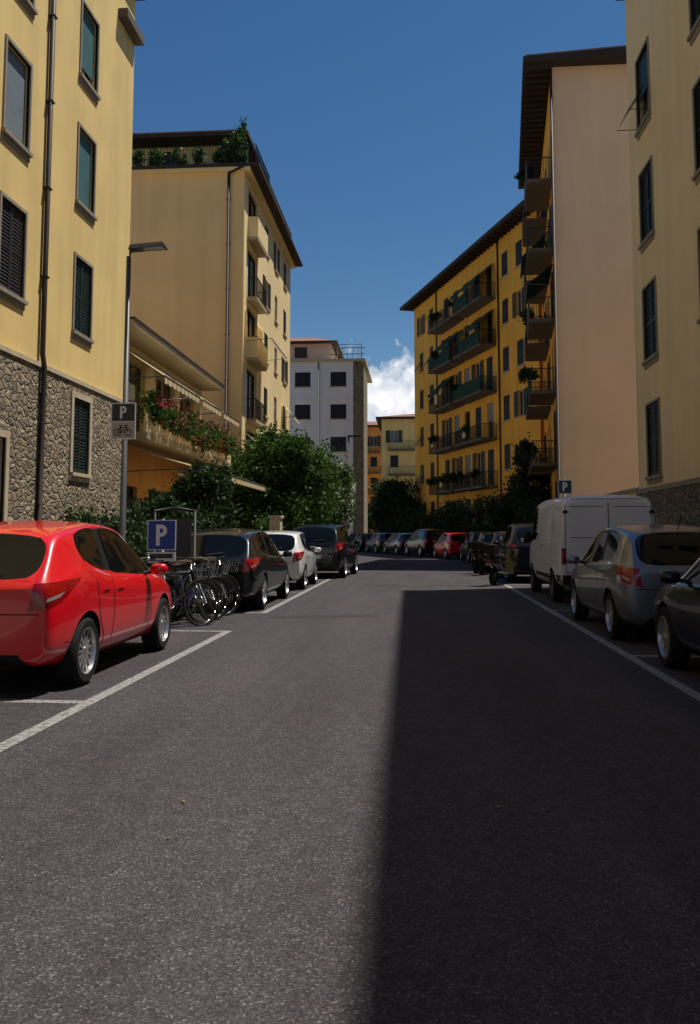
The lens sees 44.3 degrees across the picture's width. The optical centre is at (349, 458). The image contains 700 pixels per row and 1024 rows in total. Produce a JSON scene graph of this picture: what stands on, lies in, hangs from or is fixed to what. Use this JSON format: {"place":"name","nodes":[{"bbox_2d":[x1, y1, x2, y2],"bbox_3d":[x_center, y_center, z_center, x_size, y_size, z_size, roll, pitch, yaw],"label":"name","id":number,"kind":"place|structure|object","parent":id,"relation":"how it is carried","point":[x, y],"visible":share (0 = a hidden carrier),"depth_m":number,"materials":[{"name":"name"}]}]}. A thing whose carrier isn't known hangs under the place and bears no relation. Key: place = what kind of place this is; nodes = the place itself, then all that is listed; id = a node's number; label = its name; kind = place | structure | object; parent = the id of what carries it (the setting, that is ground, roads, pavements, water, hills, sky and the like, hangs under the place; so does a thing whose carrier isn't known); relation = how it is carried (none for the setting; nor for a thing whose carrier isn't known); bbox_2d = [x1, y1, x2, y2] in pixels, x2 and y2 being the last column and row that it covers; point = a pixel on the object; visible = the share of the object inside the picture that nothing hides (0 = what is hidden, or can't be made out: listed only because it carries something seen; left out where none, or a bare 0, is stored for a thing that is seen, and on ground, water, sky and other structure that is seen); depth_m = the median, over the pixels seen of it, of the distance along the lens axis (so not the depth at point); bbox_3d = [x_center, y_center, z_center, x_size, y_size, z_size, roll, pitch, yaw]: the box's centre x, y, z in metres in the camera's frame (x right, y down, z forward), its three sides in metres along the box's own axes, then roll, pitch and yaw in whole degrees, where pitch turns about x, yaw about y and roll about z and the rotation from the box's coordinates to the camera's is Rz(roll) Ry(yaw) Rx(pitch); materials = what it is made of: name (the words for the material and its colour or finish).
{"place":"outdoors","nodes":[
{"label":"outdoors","id":0,"kind":"place"},
{"bbox_2d":[132,130,291,236],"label":"attic roof","id":1,"kind":"structure","parent":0,"point":[176,139],"depth_m":42.95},
{"bbox_2d":[0,549,699,1023],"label":"road","id":2,"kind":"structure","parent":0,"point":[348,841],"depth_m":4.21,"materials":[{"name":"asphalt"}]},
{"bbox_2d":[0,521,171,684],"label":"parked car","id":3,"kind":"object","parent":2,"relation":"on","point":[76,598],"visible":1,"depth_m":7.91,"materials":[{"name":"red paint"}]},
{"bbox_2d":[147,519,175,562],"bbox_3d":[-3.248,1.869,14.825,0.500,1.660,0.118,0,-5,4],"label":"parking sign","id":4,"kind":"object","parent":2,"relation":"on","point":[161,535],"visible":0.81,"depth_m":14.81,"materials":[{"name":"metal"}]},
{"bbox_2d":[153,506,196,609],"bbox_3d":[-3.110,1.787,15.193,0.776,1.888,0.056,0,-5,4],"label":"notice frame","id":5,"kind":"object","parent":2,"relation":"on","point":[183,535],"visible":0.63,"depth_m":15.20,"materials":[{"name":"metal"}]},
{"bbox_2d":[149,558,219,625],"bbox_3d":[-2.652,2.021,12.790,0.634,1.028,1.808,-11,-11,42],"label":"bicycle","id":6,"kind":"object","parent":2,"relation":"on","point":[200,580],"visible":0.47,"depth_m":13.13,"materials":[{"name":"metal"}]},
{"bbox_2d":[162,558,222,622],"bbox_3d":[-2.698,2.057,13.194,1.808,1.028,0.634,5,-12,-43],"label":"bicycle","id":7,"kind":"object","parent":2,"relation":"on","point":[216,584],"visible":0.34,"depth_m":13.48,"materials":[{"name":"metal"}]},
{"bbox_2d":[163,557,230,621],"bbox_3d":[-2.535,2.086,13.538,0.634,1.028,1.808,0,-4,39],"label":"bicycle","id":8,"kind":"object","parent":2,"relation":"on","point":[175,587],"visible":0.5,"depth_m":13.70,"materials":[{"name":"metal"}]},
{"bbox_2d":[165,556,233,617],"bbox_3d":[-2.631,2.122,13.946,1.808,1.028,0.634,5,-4,-42],"label":"bicycle","id":9,"kind":"object","parent":2,"relation":"on","point":[230,585],"visible":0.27,"depth_m":14.25,"materials":[{"name":"metal"}]},
{"bbox_2d":[165,556,239,619],"bbox_3d":[-2.540,2.159,14.374,0.634,1.028,1.808,-10,-10,42],"label":"bicycle","id":10,"kind":"object","parent":2,"relation":"on","point":[232,580],"visible":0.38,"depth_m":14.68,"materials":[{"name":"metal"}]},
{"bbox_2d":[167,522,291,608],"bbox_3d":[-2.374,2.117,17.517,2.205,1.635,4.523,0,-5,4],"label":"parked car","id":11,"kind":"object","parent":2,"relation":"on","point":[260,574],"visible":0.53,"depth_m":15.68,"materials":[{"name":"black paint"}]},
{"bbox_2d":[264,529,320,588],"bbox_3d":[-1.845,2.613,23.071,2.031,1.616,3.723,0,-5,4],"label":"parked car","id":12,"kind":"object","parent":2,"relation":"on","point":[302,564],"visible":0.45,"depth_m":21.60,"materials":[{"name":"white paint"}]},
{"bbox_2d":[293,520,359,577],"bbox_3d":[-0.866,3.016,29.000,2.264,1.845,4.473,-1,-5,7],"label":"parked suv","id":13,"kind":"object","parent":2,"relation":"on","point":[336,545],"visible":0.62,"depth_m":27.04,"materials":[{"name":"black paint"}]},
{"bbox_2d":[0,569,699,751],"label":"road markings","id":14,"kind":"object","parent":2,"relation":"on","point":[24,735],"visible":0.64,"depth_m":8.44,"materials":[{"name":"paint"}]},
{"bbox_2d":[365,532,392,552],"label":"parked car","id":15,"kind":"object","parent":2,"relation":"on","point":[375,541],"visible":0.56,"depth_m":62.73,"materials":[{"name":"grey paint"}]},
{"bbox_2d":[268,585,498,617],"bbox_3d":[0.649,3.080,19.175,3.200,0.001,10.539,-2,-5,23],"label":"road repair patch","id":16,"kind":"object","parent":2,"relation":"on","point":[301,616],"visible":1,"depth_m":14.76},
{"bbox_2d":[383,532,412,554],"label":"parked car","id":17,"kind":"object","parent":2,"relation":"on","point":[395,542],"visible":0.59,"depth_m":57.73,"materials":[{"name":"grey paint"}]},
{"bbox_2d":[404,529,446,556],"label":"parked suv","id":18,"kind":"object","parent":2,"relation":"on","point":[420,542],"visible":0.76,"depth_m":52.48,"materials":[{"name":"silver paint"}]},
{"bbox_2d":[433,532,467,558],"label":"parked car","id":19,"kind":"object","parent":2,"relation":"on","point":[446,545],"visible":0.69,"depth_m":47.54,"materials":[{"name":"red paint"}]},
{"bbox_2d":[482,536,523,584],"bbox_3d":[4.238,2.835,23.855,0.740,1.325,1.964,3,-3,35],"label":"parked scooter","id":20,"kind":"object","parent":2,"relation":"on","point":[503,564],"visible":1,"depth_m":23.49,"materials":[{"name":"metal"}]},
{"bbox_2d":[493,523,533,581],"bbox_3d":[5.607,2.797,26.494,2.264,1.845,4.473,0,-5,4],"label":"parked suv","id":21,"kind":"object","parent":2,"relation":"on","point":[514,534],"visible":0.3,"depth_m":24.56,"materials":[{"name":"black paint"}]},
{"bbox_2d":[523,495,654,601],"bbox_3d":[5.258,1.979,19.302,2.322,2.222,5.288,0,-5,4],"label":"parked van","id":22,"kind":"object","parent":2,"relation":"on","point":[564,527],"visible":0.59,"depth_m":16.88,"materials":[{"name":"white paint"}]},
{"bbox_2d":[567,514,699,639],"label":"parked car","id":23,"kind":"object","parent":2,"relation":"on","point":[617,583],"visible":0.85,"depth_m":11.11,"materials":[{"name":"silver metal"}]},
{"bbox_2d":[653,556,699,667],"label":"parked car","id":24,"kind":"object","parent":2,"relation":"on","point":[676,612],"visible":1,"depth_m":8.55,"materials":[{"name":"black paint"}]},
{"bbox_2d":[132,0,625,421],"label":"sky","id":25,"kind":"structure","parent":0,"point":[386,133],"materials":[{"name":"blue"}]},
{"bbox_2d":[428,292,479,400],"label":"balcony screen","id":26,"kind":"object","parent":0,"point":[465,344],"visible":1,"depth_m":62.65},
{"bbox_2d":[514,164,540,458],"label":"balcony plants","id":27,"kind":"object","parent":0,"point":[525,446],"visible":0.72,"depth_m":40.00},
{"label":"pavement","id":28,"kind":"structure","parent":0,"visible":0},
{"bbox_2d":[0,350,121,524],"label":"stone base","id":29,"kind":"object","parent":28,"relation":"on","point":[20,386],"visible":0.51,"depth_m":19.16,"materials":[{"name":"stone"}]},
{"bbox_2d":[0,344,128,402],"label":"string course","id":30,"kind":"object","parent":29,"relation":"on","point":[49,368],"visible":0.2,"depth_m":19.50,"materials":[{"name":"stone"}]},
{"bbox_2d":[0,0,134,398],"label":"walls","id":31,"kind":"structure","parent":30,"relation":"on","point":[101,245],"depth_m":20.48,"materials":[{"name":"paint"}]},
{"bbox_2d":[0,73,88,467],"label":"panes","id":32,"kind":"object","parent":31,"relation":"attached to","point":[86,76],"visible":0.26,"depth_m":17.96,"materials":[{"name":"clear glass"}]},
{"bbox_2d":[0,0,89,473],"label":"shutters","id":33,"kind":"object","parent":31,"relation":"attached to","point":[78,435],"visible":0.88,"depth_m":20.66,"materials":[{"name":"wood"}]},
{"bbox_2d":[36,0,55,520],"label":"downpipe","id":34,"kind":"object","parent":31,"relation":"attached to","point":[45,272],"visible":0.82,"depth_m":18.83,"materials":[{"name":"orange metal"}]},
{"bbox_2d":[0,0,99,521],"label":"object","id":35,"kind":"object","parent":31,"relation":"attached to","point":[5,434],"visible":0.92,"depth_m":20.22,"materials":[{"name":"stone"}]},
{"bbox_2d":[5,9,94,209],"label":"blinds","id":36,"kind":"object","parent":31,"relation":"attached to","point":[15,95],"visible":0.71,"depth_m":18.34,"materials":[{"name":"grey plastic"}]},
{"bbox_2d":[0,0,100,478],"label":"sills","id":37,"kind":"structure","parent":31,"relation":"attached to","point":[13,138],"depth_m":20.17,"materials":[{"name":"stone"}]},
{"bbox_2d":[118,8,143,45],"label":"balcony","id":38,"kind":"structure","parent":31,"relation":"attached to","point":[130,25],"depth_m":24.38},
{"bbox_2d":[58,498,156,566],"bbox_3d":[-5.355,1.925,19.600,1.486,2.196,6.336,0,-5,4],"label":"hedge","id":39,"kind":"object","parent":28,"relation":"on","point":[136,536],"visible":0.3,"depth_m":19.70,"materials":[{"name":"green plant"}]},
{"bbox_2d":[119,241,167,539],"bbox_3d":[-4.001,-0.741,16.492,0.825,6.950,0.320,0,-5,4],"label":"street lamp","id":40,"kind":"object","parent":28,"relation":"on","point":[148,247],"visible":0.59,"depth_m":16.58,"materials":[{"name":"metal"}]},
{"bbox_2d":[111,403,135,438],"bbox_3d":[-4.330,-0.716,16.488,0.480,0.700,0.175,0,-5,4],"label":"parking sign","id":41,"kind":"object","parent":40,"relation":"attached to","point":[123,420],"visible":1,"depth_m":16.41,"materials":[{"name":"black metal"}]},
{"bbox_2d":[126,455,244,530],"bbox_3d":[-4.578,1.638,24.093,2.836,3.604,3.599,-2,-5,18],"label":"shrub","id":42,"kind":"object","parent":28,"relation":"on","point":[208,495],"visible":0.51,"depth_m":23.95,"materials":[{"name":"green plant"}]},
{"bbox_2d":[224,173,229,431],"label":"downpipe","id":43,"kind":"object","parent":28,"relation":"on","point":[227,294],"visible":0.65,"depth_m":40.76,"materials":[{"name":"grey metal"}]},
{"bbox_2d":[212,420,347,530],"bbox_3d":[-2.889,1.384,36.764,7.864,6.402,5.524,4,-6,-38],"label":"round tree","id":44,"kind":"object","parent":28,"relation":"on","point":[294,474],"visible":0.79,"depth_m":35.39,"materials":[{"name":"green plant"}]},
{"bbox_2d":[327,456,357,532],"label":"oleander shrub","id":45,"kind":"object","parent":28,"relation":"on","point":[346,508],"visible":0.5,"depth_m":41.72,"materials":[{"name":"green plant"}]},
{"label":"pavement","id":46,"kind":"structure","parent":0,"visible":0},
{"bbox_2d":[367,476,423,530],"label":"round tree","id":47,"kind":"object","parent":46,"relation":"on","point":[392,493],"visible":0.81,"depth_m":74.97,"materials":[{"name":"green plant"}]},
{"bbox_2d":[374,487,498,532],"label":"hedge","id":48,"kind":"object","parent":46,"relation":"on","point":[455,517],"visible":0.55,"depth_m":60.63,"materials":[{"name":"green plant"}]},
{"bbox_2d":[478,432,550,530],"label":"conifer tree","id":49,"kind":"object","parent":46,"relation":"on","point":[498,513],"visible":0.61,"depth_m":45.46,"materials":[{"name":"green plant"}]},
{"bbox_2d":[496,485,541,530],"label":"hedge","id":50,"kind":"object","parent":46,"relation":"on","point":[526,514],"visible":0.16,"depth_m":41.65,"materials":[{"name":"green plant"}]},
{"label":"ground","id":51,"kind":"structure","parent":0,"visible":0},
{"bbox_2d":[127,344,200,524],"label":"walls","id":52,"kind":"structure","parent":51,"relation":"on","point":[139,482],"depth_m":29.12,"materials":[{"name":"orange paint"}]},
{"bbox_2d":[126,364,188,528],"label":"panes","id":53,"kind":"object","parent":52,"relation":"attached to","point":[134,388],"visible":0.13,"depth_m":28.18,"materials":[{"name":"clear glass"}]},
{"bbox_2d":[127,431,230,467],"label":"balcony slab","id":54,"kind":"structure","parent":52,"relation":"attached to","point":[149,442],"depth_m":27.91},
{"bbox_2d":[143,409,230,462],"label":"parapet","id":55,"kind":"structure","parent":54,"relation":"on","point":[157,429],"depth_m":26.57,"materials":[{"name":"yellow paint"}]},
{"bbox_2d":[136,389,242,458],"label":"balcony plants","id":56,"kind":"object","parent":52,"relation":"attached to","point":[160,413],"visible":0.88,"depth_m":27.52,"materials":[{"name":"plant"}]},
{"bbox_2d":[129,349,268,492],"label":"awnings","id":57,"kind":"object","parent":52,"relation":"attached to","point":[179,388],"visible":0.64,"depth_m":29.47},
{"bbox_2d":[127,375,267,487],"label":"awning bars","id":58,"kind":"object","parent":57,"relation":"attached to","point":[190,413],"visible":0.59,"depth_m":28.76,"materials":[{"name":"metal"}]},
{"bbox_2d":[130,171,244,456],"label":"front wall","id":59,"kind":"structure","parent":51,"relation":"on","point":[178,294],"depth_m":41.18,"materials":[{"name":"beige paint"}]},
{"bbox_2d":[242,173,290,450],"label":"side wall","id":60,"kind":"structure","parent":51,"relation":"on","point":[269,380],"depth_m":48.19,"materials":[{"name":"yellow paint"}]},
{"bbox_2d":[246,197,264,445],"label":"panes","id":61,"kind":"object","parent":60,"relation":"attached to","point":[251,322],"visible":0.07,"depth_m":43.47,"materials":[{"name":"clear glass"}]},
{"bbox_2d":[246,236,267,428],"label":"balcony slabs","id":62,"kind":"structure","parent":60,"relation":"attached to","point":[255,363],"depth_m":42.63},
{"bbox_2d":[246,216,267,367],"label":"parapets","id":63,"kind":"object","parent":62,"relation":"on","point":[257,348],"visible":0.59,"depth_m":42.08,"materials":[{"name":"yellow paint"}]},
{"bbox_2d":[246,215,267,425],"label":"railings","id":64,"kind":"object","parent":62,"relation":"on","point":[258,412],"visible":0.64,"depth_m":42.54,"materials":[{"name":"metal"}]},
{"bbox_2d":[246,193,274,445],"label":"window frames","id":65,"kind":"structure","parent":60,"relation":"attached to","point":[250,258],"depth_m":43.31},
{"bbox_2d":[263,225,287,429],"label":"shutters","id":66,"kind":"object","parent":60,"relation":"attached to","point":[265,343],"visible":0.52,"depth_m":51.08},
{"bbox_2d":[289,361,352,532],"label":"walls","id":67,"kind":"structure","parent":51,"relation":"on","point":[328,428],"depth_m":81.20,"materials":[{"name":"white paint"}]},
{"bbox_2d":[295,372,345,451],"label":"shutters","id":68,"kind":"object","parent":67,"relation":"attached to","point":[337,443],"visible":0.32,"depth_m":81.30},
{"bbox_2d":[353,365,367,532],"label":"stone quoin","id":69,"kind":"object","parent":67,"relation":"attached to","point":[360,464],"visible":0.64,"depth_m":80.79,"materials":[{"name":"stone"}]},
{"bbox_2d":[367,427,381,532],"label":"walls","id":70,"kind":"structure","parent":51,"relation":"on","point":[373,431],"depth_m":128.61,"materials":[{"name":"orange paint"}]},
{"bbox_2d":[382,419,414,496],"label":"walls","id":71,"kind":"structure","parent":51,"relation":"on","point":[407,428],"depth_m":106.37,"materials":[{"name":"paint"}]},
{"bbox_2d":[414,211,540,529],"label":"walls","id":72,"kind":"structure","parent":51,"relation":"on","point":[511,334],"depth_m":61.88,"materials":[{"name":"yellow paint"}]},
{"bbox_2d":[427,266,491,397],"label":"awnings","id":73,"kind":"object","parent":72,"relation":"attached to","point":[443,383],"visible":0.97,"depth_m":64.71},
{"bbox_2d":[427,296,497,494],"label":"balcony slabs","id":74,"kind":"structure","parent":72,"relation":"attached to","point":[465,311],"depth_m":63.67,"materials":[{"name":"concrete"}]},
{"bbox_2d":[425,298,481,486],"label":"balcony plants","id":75,"kind":"object","parent":74,"relation":"on","point":[451,477],"visible":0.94,"depth_m":64.96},
{"bbox_2d":[428,282,497,492],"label":"railings","id":76,"kind":"object","parent":74,"relation":"on","point":[443,314],"visible":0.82,"depth_m":63.78,"materials":[{"name":"metal"}]},
{"bbox_2d":[435,241,501,511],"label":"downpipe","id":77,"kind":"object","parent":72,"relation":"attached to","point":[498,373],"visible":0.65,"depth_m":59.23,"materials":[{"name":"orange metal"}]},
{"bbox_2d":[400,200,536,311],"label":"eave","id":78,"kind":"object","parent":72,"relation":"on","point":[476,243],"visible":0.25,"depth_m":61.64,"materials":[{"name":"brown wood"}]},
{"bbox_2d":[404,208,533,309],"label":"rafters","id":79,"kind":"object","parent":78,"relation":"attached to","point":[425,295],"visible":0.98,"depth_m":63.96,"materials":[{"name":"brown wood"}]},
{"bbox_2d":[414,239,527,529],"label":"shutters","id":80,"kind":"object","parent":72,"relation":"attached to","point":[507,403],"visible":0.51,"depth_m":61.21,"materials":[{"name":"wood"}]},
{"bbox_2d":[421,240,523,509],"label":"panes","id":81,"kind":"object","parent":72,"relation":"attached to","point":[478,371],"visible":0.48,"depth_m":61.57,"materials":[{"name":"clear glass"}]},
{"bbox_2d":[421,265,524,505],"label":"window frames","id":82,"kind":"structure","parent":72,"relation":"attached to","point":[479,375],"depth_m":62.35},
{"bbox_2d":[540,82,557,498],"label":"street wall","id":83,"kind":"structure","parent":51,"relation":"on","point":[549,426],"depth_m":42.61,"materials":[{"name":"yellow paint"}]},
{"bbox_2d":[520,233,552,305],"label":"awnings","id":84,"kind":"object","parent":83,"relation":"attached to","point":[544,276],"visible":0.77,"depth_m":41.02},
{"bbox_2d":[523,177,557,477],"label":"balcony slabs","id":85,"kind":"structure","parent":83,"relation":"attached to","point":[537,198],"depth_m":41.24,"materials":[{"name":"concrete"}]},
{"bbox_2d":[524,156,556,470],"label":"railings","id":86,"kind":"object","parent":85,"relation":"on","point":[530,459],"visible":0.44,"depth_m":39.01,"materials":[{"name":"metal"}]},
{"bbox_2d":[540,136,557,497],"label":"shutters","id":87,"kind":"object","parent":83,"relation":"attached to","point":[548,375],"visible":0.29,"depth_m":40.41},
{"bbox_2d":[549,67,560,497],"bbox_3d":[9.030,-6.589,37.703,0.111,22.100,0.111,-3,-6,27],"label":"downpipe","id":88,"kind":"object","parent":83,"relation":"attached to","point":[555,283],"visible":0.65,"depth_m":37.78,"materials":[{"name":"orange metal"}]},
{"bbox_2d":[552,64,638,496],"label":"end wall","id":89,"kind":"structure","parent":51,"relation":"on","point":[597,372],"depth_m":37.80,"materials":[{"name":"paint"}]},
{"bbox_2d":[637,483,699,525],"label":"stone base","id":90,"kind":"object","parent":51,"relation":"on","point":[670,505],"visible":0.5,"depth_m":20.23,"materials":[{"name":"stone"}]},
{"bbox_2d":[636,477,699,493],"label":"string course","id":91,"kind":"object","parent":90,"relation":"on","point":[672,485],"visible":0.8,"depth_m":20.68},
{"bbox_2d":[625,0,699,488],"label":"walls","id":92,"kind":"structure","parent":91,"relation":"on","point":[668,258],"depth_m":20.88,"materials":[{"name":"beige paint"}]},
{"bbox_2d":[618,0,699,475],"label":"shutters","id":93,"kind":"object","parent":92,"relation":"attached to","point":[643,75],"visible":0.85,"depth_m":22.76,"materials":[{"name":"wood"}]},
{"bbox_2d":[634,15,699,480],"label":"sills","id":94,"kind":"structure","parent":92,"relation":"attached to","point":[694,177],"depth_m":22.19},
{"bbox_2d":[635,0,699,484],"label":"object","id":95,"kind":"object","parent":92,"relation":"attached to","point":[642,250],"visible":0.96,"depth_m":22.29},
{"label":"walls","id":96,"kind":"object","parent":51,"relation":"on","visible":0},
{"bbox_2d":[129,319,223,390],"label":"roof","id":97,"kind":"structure","parent":96,"relation":"on","point":[144,340],"depth_m":29.34,"materials":[{"name":"stone"}]},
{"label":"walls","id":98,"kind":"object","parent":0,"visible":0},
{"bbox_2d":[132,166,295,268],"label":"cornice","id":99,"kind":"structure","parent":98,"relation":"on","point":[261,199],"depth_m":41.85,"materials":[{"name":"yellow paint"}]},
{"bbox_2d":[132,162,302,266],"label":"eave","id":100,"kind":"object","parent":99,"relation":"on","point":[259,175],"visible":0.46,"depth_m":43.81,"materials":[{"name":"brown wood"}]},
{"bbox_2d":[132,146,217,165],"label":"attic wall","id":101,"kind":"structure","parent":100,"relation":"on","point":[208,160],"depth_m":43.58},
{"bbox_2d":[132,116,249,165],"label":"terrace plants","id":102,"kind":"object","parent":100,"relation":"on","point":[239,136],"visible":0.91,"depth_m":41.79,"materials":[{"name":"green plant"}]},
{"bbox_2d":[132,143,269,185],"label":"terrace railing","id":103,"kind":"object","parent":100,"relation":"on","point":[260,159],"visible":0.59,"depth_m":41.55,"materials":[{"name":"metal"}]},
{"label":"walls","id":104,"kind":"object","parent":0,"visible":0},
{"bbox_2d":[290,358,371,382],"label":"cornice","id":105,"kind":"structure","parent":104,"relation":"on","point":[359,361],"depth_m":81.51,"materials":[{"name":"paint"}]},
{"bbox_2d":[290,343,336,358],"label":"penthouse","id":106,"kind":"object","parent":105,"relation":"on","point":[319,351],"visible":0.14,"depth_m":83.25,"materials":[{"name":"paint"}]},
{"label":"walls","id":107,"kind":"object","parent":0,"visible":0},
{"bbox_2d":[518,46,626,188],"bbox_3d":[17.014,-17.376,44.062,16.250,0.300,14.400,-1,-5,10],"label":"eave","id":108,"kind":"object","parent":107,"relation":"on","point":[611,56],"visible":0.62,"depth_m":38.40,"materials":[{"name":"brown wood"}]},
{"bbox_2d":[520,63,550,186],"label":"rafters","id":109,"kind":"object","parent":108,"relation":"attached to","point":[525,155],"visible":0.84,"depth_m":42.96,"materials":[{"name":"brown wood"}]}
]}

